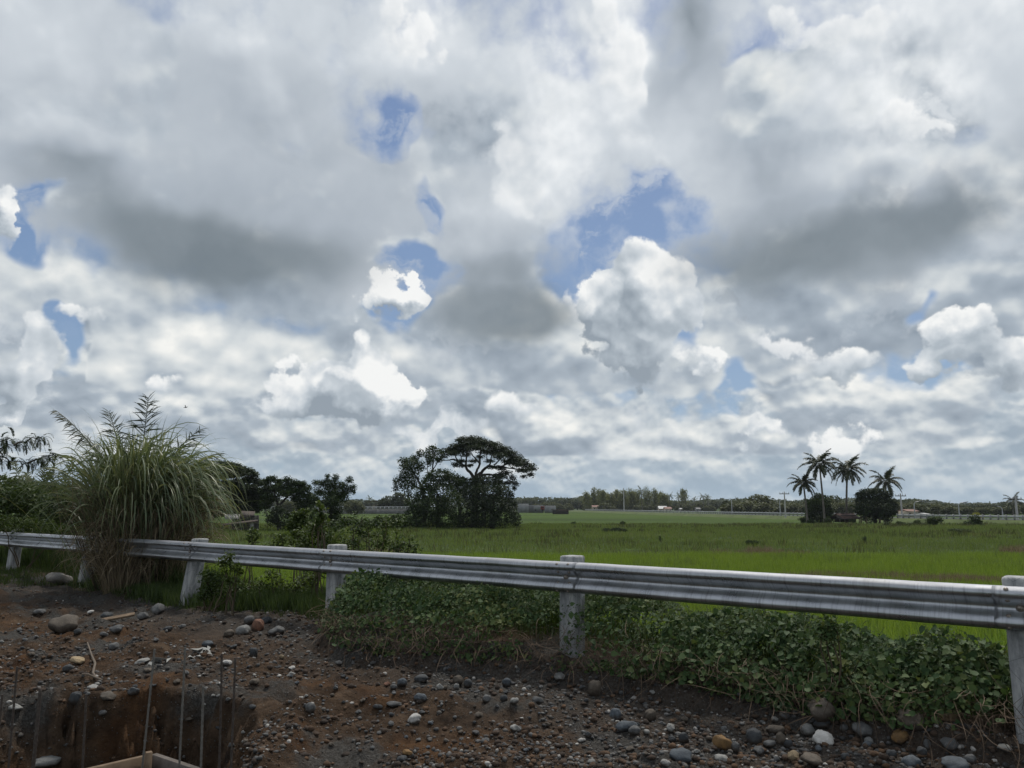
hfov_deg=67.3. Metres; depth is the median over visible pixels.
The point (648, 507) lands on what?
tree
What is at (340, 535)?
bush
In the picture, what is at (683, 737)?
river stone
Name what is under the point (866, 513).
banana plant
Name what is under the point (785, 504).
utility pole
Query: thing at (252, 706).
river cobble
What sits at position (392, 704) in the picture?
river stone
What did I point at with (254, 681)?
river stone
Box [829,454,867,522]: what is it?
coconut palm
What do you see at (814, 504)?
round tree
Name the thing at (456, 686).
river stone
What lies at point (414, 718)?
river stone
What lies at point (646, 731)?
river stone
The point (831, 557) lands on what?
paddy weeds
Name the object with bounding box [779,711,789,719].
river stone
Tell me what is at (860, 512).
banana plant
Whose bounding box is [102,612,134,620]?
wooden board
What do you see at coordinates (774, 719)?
river stone
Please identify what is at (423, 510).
bushy tree
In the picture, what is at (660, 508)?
house
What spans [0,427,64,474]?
acacia tree
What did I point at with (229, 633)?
river stone
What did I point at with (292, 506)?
tree
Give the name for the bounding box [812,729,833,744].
river stone
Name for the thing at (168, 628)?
river stone
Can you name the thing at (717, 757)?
river stone
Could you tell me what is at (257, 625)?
river stone
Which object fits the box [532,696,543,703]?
river stone
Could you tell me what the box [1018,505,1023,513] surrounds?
tree
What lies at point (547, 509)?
block wall
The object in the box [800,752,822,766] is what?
river stone
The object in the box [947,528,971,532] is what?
tussock
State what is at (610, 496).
bamboo clump
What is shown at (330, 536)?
bush
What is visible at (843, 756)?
river stone
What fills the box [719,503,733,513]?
tree
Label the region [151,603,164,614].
river stone
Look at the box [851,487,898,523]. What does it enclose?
spreading dense tree
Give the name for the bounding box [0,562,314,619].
shoulder grass
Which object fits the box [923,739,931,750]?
river stone
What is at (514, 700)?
river stone
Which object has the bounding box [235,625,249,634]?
river stone
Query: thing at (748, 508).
tree
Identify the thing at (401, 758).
river stone
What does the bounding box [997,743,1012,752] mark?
river stone
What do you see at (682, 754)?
river stone
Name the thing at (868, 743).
river stone
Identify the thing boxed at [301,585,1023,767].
dry vine stems
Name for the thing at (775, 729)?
river stone
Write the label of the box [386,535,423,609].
weed bush
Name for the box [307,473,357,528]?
feathery tree
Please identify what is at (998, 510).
tree
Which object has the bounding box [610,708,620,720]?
river stone
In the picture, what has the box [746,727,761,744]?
river stone
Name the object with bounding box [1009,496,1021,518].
utility pole
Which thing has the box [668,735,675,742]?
river stone
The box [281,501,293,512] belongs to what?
tree
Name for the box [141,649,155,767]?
steel rod
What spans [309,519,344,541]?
bush
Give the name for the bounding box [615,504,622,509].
tree
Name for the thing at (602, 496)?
bamboo clump
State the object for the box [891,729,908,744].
river stone
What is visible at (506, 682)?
river stone
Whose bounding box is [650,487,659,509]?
bamboo clump
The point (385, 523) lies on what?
weed bush
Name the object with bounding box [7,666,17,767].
steel rod
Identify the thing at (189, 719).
river cobble
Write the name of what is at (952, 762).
river stone
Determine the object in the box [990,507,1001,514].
tree
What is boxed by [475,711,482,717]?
river cobble
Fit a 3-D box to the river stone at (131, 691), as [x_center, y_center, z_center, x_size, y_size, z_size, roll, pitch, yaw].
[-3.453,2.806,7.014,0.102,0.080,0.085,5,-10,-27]
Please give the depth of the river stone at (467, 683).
7.29 m
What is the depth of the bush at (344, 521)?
58.91 m
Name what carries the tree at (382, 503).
on the ground at (118, 734)
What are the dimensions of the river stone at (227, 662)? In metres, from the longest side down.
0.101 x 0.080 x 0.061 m
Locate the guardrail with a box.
[0,529,1023,743]
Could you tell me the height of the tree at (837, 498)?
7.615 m
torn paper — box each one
[148,657,170,665]
[187,648,212,659]
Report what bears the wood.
on the ground at (118, 734)
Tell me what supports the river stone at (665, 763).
on the ground at (118, 734)
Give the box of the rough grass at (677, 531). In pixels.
[3,522,1023,555]
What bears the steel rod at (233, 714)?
on the ground at (118, 734)
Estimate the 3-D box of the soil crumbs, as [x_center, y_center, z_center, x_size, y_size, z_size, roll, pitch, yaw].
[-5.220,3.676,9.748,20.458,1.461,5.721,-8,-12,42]
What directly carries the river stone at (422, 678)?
on the ground at (118, 734)
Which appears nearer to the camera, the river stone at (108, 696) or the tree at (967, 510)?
the river stone at (108, 696)
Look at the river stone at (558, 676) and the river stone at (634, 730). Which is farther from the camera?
the river stone at (558, 676)
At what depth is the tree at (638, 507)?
445.32 m
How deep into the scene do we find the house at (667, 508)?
451.56 m
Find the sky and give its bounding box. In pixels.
[0,0,1023,506]
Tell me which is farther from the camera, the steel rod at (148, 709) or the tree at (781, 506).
the tree at (781, 506)
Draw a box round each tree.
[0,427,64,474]
[0,472,76,517]
[198,460,264,520]
[257,474,314,529]
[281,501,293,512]
[284,502,298,512]
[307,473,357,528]
[343,500,358,513]
[349,502,365,514]
[363,502,373,508]
[376,495,393,508]
[388,492,408,508]
[391,444,444,522]
[403,468,469,528]
[441,435,538,526]
[447,474,522,529]
[532,498,542,504]
[554,503,563,509]
[562,497,571,504]
[570,499,586,509]
[597,503,611,510]
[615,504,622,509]
[632,505,640,509]
[644,505,653,511]
[681,504,692,510]
[696,502,706,507]
[701,506,709,510]
[708,505,715,510]
[710,499,718,508]
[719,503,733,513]
[723,503,744,513]
[741,501,754,513]
[745,494,777,511]
[752,502,774,511]
[774,503,787,512]
[786,503,802,512]
[797,504,809,512]
[802,492,834,522]
[827,495,843,505]
[836,502,856,512]
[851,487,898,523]
[903,502,918,508]
[907,503,929,512]
[929,504,945,514]
[939,505,957,514]
[960,507,976,514]
[974,507,991,514]
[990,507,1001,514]
[992,507,1008,514]
[1004,505,1021,514]
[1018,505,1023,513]
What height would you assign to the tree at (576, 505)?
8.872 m
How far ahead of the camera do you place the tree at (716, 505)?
570.66 m
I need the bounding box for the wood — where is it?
[3,496,1023,508]
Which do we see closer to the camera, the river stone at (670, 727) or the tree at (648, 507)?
the river stone at (670, 727)
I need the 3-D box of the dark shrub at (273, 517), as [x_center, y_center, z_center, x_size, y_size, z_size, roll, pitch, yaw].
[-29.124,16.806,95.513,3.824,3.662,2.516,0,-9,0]
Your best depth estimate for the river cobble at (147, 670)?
7.53 m
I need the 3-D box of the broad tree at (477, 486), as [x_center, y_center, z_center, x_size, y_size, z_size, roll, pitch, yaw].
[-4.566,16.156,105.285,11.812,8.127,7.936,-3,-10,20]
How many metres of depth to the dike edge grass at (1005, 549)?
48.38 m
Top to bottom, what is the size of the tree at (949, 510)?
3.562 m
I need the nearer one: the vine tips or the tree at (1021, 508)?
the vine tips
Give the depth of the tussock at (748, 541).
59.89 m
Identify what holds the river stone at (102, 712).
on the ground at (118, 734)
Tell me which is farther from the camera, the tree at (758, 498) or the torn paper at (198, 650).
the tree at (758, 498)
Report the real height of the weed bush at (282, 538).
1.441 m
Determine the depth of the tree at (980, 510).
272.63 m
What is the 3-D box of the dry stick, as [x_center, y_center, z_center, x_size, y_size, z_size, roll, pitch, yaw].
[-4.496,2.905,8.107,0.174,0.061,2.123,6,-11,-32]
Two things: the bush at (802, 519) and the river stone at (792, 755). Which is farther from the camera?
the bush at (802, 519)
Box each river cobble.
[74,628,81,634]
[100,632,107,636]
[144,668,151,672]
[173,679,179,684]
[185,717,193,721]
[249,704,255,709]
[472,730,479,734]
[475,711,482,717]
[626,746,633,751]
[681,716,687,722]
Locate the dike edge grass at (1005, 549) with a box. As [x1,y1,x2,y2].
[349,544,1023,556]
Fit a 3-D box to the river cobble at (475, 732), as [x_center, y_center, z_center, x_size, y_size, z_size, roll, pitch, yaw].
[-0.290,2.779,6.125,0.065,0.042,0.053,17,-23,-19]
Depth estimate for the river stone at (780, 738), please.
5.97 m
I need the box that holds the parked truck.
[534,506,543,510]
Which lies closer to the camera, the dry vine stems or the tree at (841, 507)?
the dry vine stems
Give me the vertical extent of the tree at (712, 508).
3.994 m
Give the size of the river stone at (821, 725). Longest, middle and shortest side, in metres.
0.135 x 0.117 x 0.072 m
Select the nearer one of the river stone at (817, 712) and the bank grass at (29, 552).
the river stone at (817, 712)
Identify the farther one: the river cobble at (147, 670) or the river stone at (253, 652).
the river stone at (253, 652)
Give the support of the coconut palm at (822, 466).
on the ground at (118, 734)
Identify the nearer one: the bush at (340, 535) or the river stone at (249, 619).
the river stone at (249, 619)
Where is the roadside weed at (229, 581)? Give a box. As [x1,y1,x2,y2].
[213,548,246,615]
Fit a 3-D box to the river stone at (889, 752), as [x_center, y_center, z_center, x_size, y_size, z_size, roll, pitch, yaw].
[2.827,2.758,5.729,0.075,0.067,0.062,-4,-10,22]
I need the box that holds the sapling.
[307,500,330,595]
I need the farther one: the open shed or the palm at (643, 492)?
the palm at (643, 492)
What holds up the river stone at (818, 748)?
on the ground at (118, 734)
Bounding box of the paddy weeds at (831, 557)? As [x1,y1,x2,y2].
[184,548,1023,652]
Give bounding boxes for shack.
[224,511,258,529]
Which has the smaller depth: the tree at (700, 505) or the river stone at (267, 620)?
the river stone at (267, 620)
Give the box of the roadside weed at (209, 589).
[192,567,249,611]
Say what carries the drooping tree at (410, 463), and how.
on the ground at (118, 734)
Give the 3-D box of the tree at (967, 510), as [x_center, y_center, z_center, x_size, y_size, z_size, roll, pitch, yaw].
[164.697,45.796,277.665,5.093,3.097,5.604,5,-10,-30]
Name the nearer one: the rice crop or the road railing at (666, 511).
the rice crop
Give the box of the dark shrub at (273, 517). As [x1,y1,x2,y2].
[262,505,291,530]
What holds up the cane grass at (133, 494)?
on the ground at (118, 734)
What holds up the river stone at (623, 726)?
on the ground at (118, 734)
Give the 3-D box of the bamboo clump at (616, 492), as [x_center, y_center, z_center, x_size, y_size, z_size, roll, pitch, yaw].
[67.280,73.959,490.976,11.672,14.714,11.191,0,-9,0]
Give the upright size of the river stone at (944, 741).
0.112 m
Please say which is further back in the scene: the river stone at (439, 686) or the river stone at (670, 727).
the river stone at (439, 686)
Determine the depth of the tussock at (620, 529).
90.25 m
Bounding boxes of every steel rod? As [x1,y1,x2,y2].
[0,694,3,725]
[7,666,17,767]
[31,687,41,767]
[81,694,87,767]
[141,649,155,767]
[178,647,185,767]
[200,686,203,767]
[218,653,222,767]
[230,658,235,767]
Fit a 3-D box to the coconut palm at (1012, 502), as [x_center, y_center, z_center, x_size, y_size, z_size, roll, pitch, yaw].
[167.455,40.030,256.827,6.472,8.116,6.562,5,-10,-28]
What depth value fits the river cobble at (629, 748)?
5.75 m
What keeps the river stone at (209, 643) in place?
on the ground at (118, 734)
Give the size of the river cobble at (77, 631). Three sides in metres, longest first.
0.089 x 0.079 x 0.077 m
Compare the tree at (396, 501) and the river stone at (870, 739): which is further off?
the tree at (396, 501)
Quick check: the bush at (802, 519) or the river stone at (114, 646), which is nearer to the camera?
the river stone at (114, 646)
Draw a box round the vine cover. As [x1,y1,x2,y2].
[315,553,1013,736]
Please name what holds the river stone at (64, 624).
on the ground at (118, 734)
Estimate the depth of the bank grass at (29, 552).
16.82 m
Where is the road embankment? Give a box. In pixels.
[569,510,1023,524]
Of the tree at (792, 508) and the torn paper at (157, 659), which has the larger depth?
the tree at (792, 508)
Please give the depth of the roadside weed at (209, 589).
11.73 m
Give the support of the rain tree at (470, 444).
on the ground at (118, 734)
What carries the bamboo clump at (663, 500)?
on the ground at (118, 734)
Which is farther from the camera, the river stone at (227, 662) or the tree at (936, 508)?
the tree at (936, 508)
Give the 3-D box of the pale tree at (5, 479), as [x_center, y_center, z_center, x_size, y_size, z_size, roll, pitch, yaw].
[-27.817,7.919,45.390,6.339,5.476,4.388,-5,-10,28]
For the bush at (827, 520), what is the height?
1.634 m
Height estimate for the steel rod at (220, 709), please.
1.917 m
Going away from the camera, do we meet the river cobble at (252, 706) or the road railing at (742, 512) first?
the river cobble at (252, 706)
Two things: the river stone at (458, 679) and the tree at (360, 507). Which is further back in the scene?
the tree at (360, 507)
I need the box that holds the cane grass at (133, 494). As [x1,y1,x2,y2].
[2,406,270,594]
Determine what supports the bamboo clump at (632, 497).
on the ground at (118, 734)
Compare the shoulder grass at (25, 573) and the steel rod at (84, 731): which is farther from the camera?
the shoulder grass at (25, 573)
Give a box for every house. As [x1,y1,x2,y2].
[657,506,666,511]
[663,507,671,510]
[898,509,917,516]
[915,513,929,516]
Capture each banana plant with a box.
[850,505,867,523]
[856,508,872,522]
[874,510,887,522]
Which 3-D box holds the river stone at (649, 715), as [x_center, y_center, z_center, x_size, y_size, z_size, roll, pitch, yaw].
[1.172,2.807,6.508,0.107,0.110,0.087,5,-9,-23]
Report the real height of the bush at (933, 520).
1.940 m
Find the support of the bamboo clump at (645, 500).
on the ground at (118, 734)
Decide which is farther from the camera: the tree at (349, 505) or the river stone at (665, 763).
the tree at (349, 505)
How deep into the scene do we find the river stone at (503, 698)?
6.66 m
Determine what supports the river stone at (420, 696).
on the ground at (118, 734)
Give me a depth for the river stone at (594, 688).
7.03 m
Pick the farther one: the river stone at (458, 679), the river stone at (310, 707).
the river stone at (458, 679)
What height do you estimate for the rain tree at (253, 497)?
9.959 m
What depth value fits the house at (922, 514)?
185.90 m
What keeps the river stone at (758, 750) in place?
on the ground at (118, 734)
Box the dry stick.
[78,642,102,680]
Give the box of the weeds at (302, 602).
[59,574,364,622]
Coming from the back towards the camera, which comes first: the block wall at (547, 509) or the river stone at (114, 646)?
the block wall at (547, 509)
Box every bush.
[0,478,63,549]
[0,511,84,569]
[29,486,89,551]
[245,569,319,596]
[261,523,319,587]
[284,507,312,581]
[298,520,337,588]
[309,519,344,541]
[335,513,405,547]
[339,511,378,550]
[370,516,404,610]
[373,513,429,528]
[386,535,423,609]
[798,517,805,522]
[822,517,830,522]
[924,515,944,524]
[962,515,983,525]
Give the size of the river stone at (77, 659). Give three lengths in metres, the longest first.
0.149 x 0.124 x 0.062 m
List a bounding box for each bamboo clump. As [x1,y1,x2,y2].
[580,491,594,508]
[588,487,599,508]
[595,489,611,504]
[605,492,615,505]
[612,489,621,505]
[616,489,632,509]
[625,488,638,509]
[635,490,643,505]
[640,485,652,505]
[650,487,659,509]
[658,493,671,505]
[676,488,689,504]
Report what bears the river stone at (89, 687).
on the ground at (118, 734)
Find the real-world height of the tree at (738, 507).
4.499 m
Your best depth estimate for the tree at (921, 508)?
273.19 m
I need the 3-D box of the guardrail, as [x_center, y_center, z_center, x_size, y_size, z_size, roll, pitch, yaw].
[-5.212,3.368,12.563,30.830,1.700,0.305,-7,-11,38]
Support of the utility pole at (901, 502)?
on the ground at (118, 734)
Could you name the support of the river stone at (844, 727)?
on the ground at (118, 734)
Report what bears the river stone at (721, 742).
on the ground at (118, 734)
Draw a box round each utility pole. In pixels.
[782,492,788,517]
[895,493,905,516]
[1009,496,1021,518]
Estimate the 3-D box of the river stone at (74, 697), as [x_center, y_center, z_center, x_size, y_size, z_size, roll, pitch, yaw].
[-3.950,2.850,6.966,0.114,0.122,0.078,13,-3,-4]
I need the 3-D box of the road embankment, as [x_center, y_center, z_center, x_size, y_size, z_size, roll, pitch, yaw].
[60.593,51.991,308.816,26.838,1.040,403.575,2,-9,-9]
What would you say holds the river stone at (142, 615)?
on the ground at (118, 734)
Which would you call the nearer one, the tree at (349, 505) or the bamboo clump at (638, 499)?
the tree at (349, 505)
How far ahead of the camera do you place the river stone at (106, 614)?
11.38 m
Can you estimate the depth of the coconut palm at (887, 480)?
142.88 m
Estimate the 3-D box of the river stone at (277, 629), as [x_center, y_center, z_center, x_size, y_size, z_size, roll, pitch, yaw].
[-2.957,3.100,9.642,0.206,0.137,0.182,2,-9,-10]
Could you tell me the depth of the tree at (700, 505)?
483.22 m
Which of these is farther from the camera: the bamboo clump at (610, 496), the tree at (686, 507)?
the bamboo clump at (610, 496)
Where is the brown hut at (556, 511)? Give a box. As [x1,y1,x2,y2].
[551,509,568,513]
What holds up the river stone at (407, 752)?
on the ground at (118, 734)
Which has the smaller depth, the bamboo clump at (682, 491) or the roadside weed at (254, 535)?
the roadside weed at (254, 535)
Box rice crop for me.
[204,549,1023,689]
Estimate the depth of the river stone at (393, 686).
7.15 m
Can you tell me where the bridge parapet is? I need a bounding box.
[271,507,407,513]
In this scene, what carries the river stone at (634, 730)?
on the ground at (118, 734)
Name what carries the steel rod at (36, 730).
on the ground at (118, 734)
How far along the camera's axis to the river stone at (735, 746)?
5.85 m
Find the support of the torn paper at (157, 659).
on the ground at (118, 734)
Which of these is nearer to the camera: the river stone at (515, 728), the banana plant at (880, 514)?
the river stone at (515, 728)
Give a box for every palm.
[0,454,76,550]
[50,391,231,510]
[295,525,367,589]
[633,486,646,511]
[787,469,817,521]
[797,448,837,518]
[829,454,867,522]
[868,466,903,493]
[1002,492,1023,515]
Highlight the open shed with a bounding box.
[364,501,387,508]
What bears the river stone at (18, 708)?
on the ground at (118, 734)
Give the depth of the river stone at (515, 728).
6.07 m
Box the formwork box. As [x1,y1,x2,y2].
[88,751,199,767]
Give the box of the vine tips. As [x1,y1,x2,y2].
[329,553,1012,711]
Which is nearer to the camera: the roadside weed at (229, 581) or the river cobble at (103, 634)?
the river cobble at (103, 634)
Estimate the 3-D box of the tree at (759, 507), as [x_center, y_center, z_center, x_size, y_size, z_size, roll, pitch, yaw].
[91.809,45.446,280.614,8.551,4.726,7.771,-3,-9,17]
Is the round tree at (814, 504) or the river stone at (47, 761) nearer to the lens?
the river stone at (47, 761)
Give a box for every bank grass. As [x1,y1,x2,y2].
[0,546,266,588]
[1,549,1014,721]
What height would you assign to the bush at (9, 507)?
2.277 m
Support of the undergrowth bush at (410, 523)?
on the ground at (118, 734)
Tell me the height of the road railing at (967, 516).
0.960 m
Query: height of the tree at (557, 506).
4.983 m
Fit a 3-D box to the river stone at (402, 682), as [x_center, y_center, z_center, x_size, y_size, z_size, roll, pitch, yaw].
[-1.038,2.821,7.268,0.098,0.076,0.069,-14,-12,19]
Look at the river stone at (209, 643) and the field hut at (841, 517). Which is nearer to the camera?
the river stone at (209, 643)
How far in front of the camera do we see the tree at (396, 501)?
339.45 m
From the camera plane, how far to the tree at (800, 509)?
296.57 m
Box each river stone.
[8,703,22,711]
[32,609,45,614]
[35,755,61,767]
[48,614,78,633]
[62,664,73,672]
[69,656,84,663]
[69,691,81,705]
[86,684,97,689]
[99,710,106,715]
[100,612,112,617]
[100,691,116,700]
[108,642,119,649]
[109,624,122,633]
[127,687,139,695]
[134,658,149,664]
[137,612,148,619]
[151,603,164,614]
[163,626,172,630]
[202,640,213,647]
[223,660,231,665]
[224,629,234,637]
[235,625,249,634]
[244,615,254,624]
[249,678,259,684]
[250,647,257,656]
[251,619,263,631]
[261,616,271,623]
[267,626,284,635]
[305,702,315,712]
[373,704,382,708]
[386,701,401,707]
[390,684,396,689]
[396,755,406,761]
[397,678,406,686]
[402,749,412,755]
[408,713,420,723]
[414,674,427,682]
[414,693,426,701]
[436,683,443,689]
[453,675,462,684]
[453,683,458,689]
[464,679,471,687]
[482,694,490,702]
[500,695,507,701]
[502,678,511,686]
[510,697,518,703]
[510,724,521,732]
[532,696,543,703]
[554,672,564,681]
[588,680,600,695]
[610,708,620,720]
[615,720,637,731]
[628,725,640,735]
[643,729,649,734]
[644,709,655,721]
[660,759,670,766]
[666,723,674,732]
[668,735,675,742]
[669,747,691,763]
[678,732,688,743]
[712,735,731,749]
[714,754,727,761]
[731,741,739,752]
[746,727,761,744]
[753,745,763,755]
[763,740,775,746]
[766,725,784,733]
[771,716,777,722]
[776,732,785,744]
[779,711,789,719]
[784,739,792,748]
[787,750,798,761]
[800,723,814,736]
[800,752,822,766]
[807,697,836,721]
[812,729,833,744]
[813,721,829,728]
[815,745,821,752]
[840,724,847,732]
[841,753,849,760]
[852,721,872,737]
[862,741,871,746]
[864,737,873,742]
[886,749,896,757]
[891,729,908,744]
[896,709,923,731]
[900,755,921,767]
[916,746,926,756]
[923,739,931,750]
[940,737,958,751]
[941,756,968,767]
[963,754,976,763]
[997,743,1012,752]
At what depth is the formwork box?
6.31 m
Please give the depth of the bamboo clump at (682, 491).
485.16 m
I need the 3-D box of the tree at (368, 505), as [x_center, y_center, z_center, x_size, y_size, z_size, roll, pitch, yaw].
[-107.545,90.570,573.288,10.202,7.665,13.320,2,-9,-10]
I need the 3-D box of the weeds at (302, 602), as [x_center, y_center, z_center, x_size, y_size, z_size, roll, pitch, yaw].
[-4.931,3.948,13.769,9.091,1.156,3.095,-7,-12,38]
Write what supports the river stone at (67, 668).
on the ground at (118, 734)
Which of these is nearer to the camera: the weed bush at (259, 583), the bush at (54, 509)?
the weed bush at (259, 583)
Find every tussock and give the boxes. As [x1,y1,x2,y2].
[610,527,627,531]
[744,539,760,546]
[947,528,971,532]
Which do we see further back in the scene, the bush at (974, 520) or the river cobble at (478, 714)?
the bush at (974, 520)
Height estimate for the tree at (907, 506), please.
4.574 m
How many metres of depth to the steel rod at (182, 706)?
5.68 m
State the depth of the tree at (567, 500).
566.59 m
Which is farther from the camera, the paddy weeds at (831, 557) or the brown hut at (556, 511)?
the brown hut at (556, 511)
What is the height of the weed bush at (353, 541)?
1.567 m
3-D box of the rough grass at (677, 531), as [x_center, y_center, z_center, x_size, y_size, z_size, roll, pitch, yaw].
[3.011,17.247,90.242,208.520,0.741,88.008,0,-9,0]
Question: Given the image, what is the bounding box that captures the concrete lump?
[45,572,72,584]
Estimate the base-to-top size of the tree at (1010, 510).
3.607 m
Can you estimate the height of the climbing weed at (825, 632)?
0.887 m
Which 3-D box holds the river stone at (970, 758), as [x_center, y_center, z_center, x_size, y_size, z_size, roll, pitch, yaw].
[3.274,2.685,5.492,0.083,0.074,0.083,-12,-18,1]
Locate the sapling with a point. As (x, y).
(321, 516)
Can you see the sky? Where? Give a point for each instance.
(709, 247)
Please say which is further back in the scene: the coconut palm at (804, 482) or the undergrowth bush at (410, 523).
the coconut palm at (804, 482)
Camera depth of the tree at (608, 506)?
459.38 m
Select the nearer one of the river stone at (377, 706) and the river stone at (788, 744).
the river stone at (788, 744)
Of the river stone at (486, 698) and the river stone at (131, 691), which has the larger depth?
the river stone at (131, 691)
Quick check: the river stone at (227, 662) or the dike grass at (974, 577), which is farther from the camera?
the dike grass at (974, 577)
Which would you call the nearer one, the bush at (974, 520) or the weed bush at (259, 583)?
the weed bush at (259, 583)
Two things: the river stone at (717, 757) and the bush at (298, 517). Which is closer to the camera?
the river stone at (717, 757)
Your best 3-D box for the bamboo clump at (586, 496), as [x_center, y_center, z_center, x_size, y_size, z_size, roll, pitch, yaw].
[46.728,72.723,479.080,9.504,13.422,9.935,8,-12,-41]
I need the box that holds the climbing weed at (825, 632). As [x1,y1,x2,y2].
[806,614,848,707]
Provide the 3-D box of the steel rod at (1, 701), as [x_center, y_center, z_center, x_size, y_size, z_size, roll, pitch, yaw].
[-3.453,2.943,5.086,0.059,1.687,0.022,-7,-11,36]
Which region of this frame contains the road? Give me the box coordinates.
[581,510,1011,519]
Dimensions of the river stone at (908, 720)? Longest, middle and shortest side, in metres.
0.206 x 0.182 x 0.152 m
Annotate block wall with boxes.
[518,504,528,512]
[529,505,543,512]
[544,506,555,512]
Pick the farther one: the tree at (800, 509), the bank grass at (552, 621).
the tree at (800, 509)
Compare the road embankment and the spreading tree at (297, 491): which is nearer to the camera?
the spreading tree at (297, 491)
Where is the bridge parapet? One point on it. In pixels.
(383, 511)
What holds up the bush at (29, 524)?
on the ground at (118, 734)
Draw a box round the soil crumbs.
[0,574,1021,767]
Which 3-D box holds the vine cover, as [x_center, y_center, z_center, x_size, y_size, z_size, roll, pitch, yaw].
[1.794,2.442,7.476,10.058,1.284,3.284,-7,-11,37]
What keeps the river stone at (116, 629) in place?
on the ground at (118, 734)
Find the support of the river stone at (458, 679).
on the ground at (118, 734)
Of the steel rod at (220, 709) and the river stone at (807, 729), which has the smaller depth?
the steel rod at (220, 709)
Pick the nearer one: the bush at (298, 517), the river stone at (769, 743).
the river stone at (769, 743)
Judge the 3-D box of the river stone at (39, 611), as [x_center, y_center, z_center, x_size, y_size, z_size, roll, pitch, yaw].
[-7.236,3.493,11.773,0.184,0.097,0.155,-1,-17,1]
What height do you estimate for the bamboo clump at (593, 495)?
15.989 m
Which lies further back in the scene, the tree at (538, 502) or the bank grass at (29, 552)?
the tree at (538, 502)
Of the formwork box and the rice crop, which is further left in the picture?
the formwork box
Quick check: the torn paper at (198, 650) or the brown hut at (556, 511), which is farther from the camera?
the brown hut at (556, 511)
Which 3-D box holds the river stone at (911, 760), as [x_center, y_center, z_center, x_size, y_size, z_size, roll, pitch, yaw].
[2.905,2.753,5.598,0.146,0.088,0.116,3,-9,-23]
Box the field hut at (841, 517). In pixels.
[830,513,859,522]
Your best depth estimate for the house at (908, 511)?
210.17 m
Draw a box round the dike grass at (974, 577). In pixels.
[776,568,1016,583]
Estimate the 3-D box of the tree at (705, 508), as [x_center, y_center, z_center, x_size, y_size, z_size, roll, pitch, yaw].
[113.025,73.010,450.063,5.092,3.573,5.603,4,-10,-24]
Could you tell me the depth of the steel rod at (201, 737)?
5.28 m
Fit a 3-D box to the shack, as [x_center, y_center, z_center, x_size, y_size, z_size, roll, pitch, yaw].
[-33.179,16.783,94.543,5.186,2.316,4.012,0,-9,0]
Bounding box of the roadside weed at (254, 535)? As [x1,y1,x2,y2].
[242,526,261,589]
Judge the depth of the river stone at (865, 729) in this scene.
6.02 m
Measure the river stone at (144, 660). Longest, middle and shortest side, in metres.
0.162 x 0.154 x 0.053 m
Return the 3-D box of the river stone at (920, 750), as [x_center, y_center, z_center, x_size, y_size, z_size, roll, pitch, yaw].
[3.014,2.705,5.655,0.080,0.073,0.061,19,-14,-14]
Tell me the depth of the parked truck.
368.27 m
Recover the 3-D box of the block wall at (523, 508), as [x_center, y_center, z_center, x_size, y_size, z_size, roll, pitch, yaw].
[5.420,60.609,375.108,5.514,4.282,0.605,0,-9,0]
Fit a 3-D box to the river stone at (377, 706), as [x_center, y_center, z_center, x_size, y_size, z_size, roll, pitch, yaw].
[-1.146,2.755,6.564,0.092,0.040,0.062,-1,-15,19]
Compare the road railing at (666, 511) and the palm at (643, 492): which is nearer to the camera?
the road railing at (666, 511)
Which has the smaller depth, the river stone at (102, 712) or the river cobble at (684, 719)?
the river cobble at (684, 719)
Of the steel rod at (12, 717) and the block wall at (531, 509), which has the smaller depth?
the steel rod at (12, 717)
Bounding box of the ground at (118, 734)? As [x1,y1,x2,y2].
[0,508,1023,767]
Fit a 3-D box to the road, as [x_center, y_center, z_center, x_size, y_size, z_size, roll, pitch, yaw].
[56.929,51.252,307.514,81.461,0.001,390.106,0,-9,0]
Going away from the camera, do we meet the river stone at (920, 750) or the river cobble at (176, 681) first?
the river stone at (920, 750)
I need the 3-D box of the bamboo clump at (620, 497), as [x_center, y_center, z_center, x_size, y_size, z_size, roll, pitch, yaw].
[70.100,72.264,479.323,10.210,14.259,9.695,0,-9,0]
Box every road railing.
[585,509,696,512]
[698,511,856,515]
[897,513,1023,519]
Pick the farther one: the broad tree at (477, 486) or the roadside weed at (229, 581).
the broad tree at (477, 486)

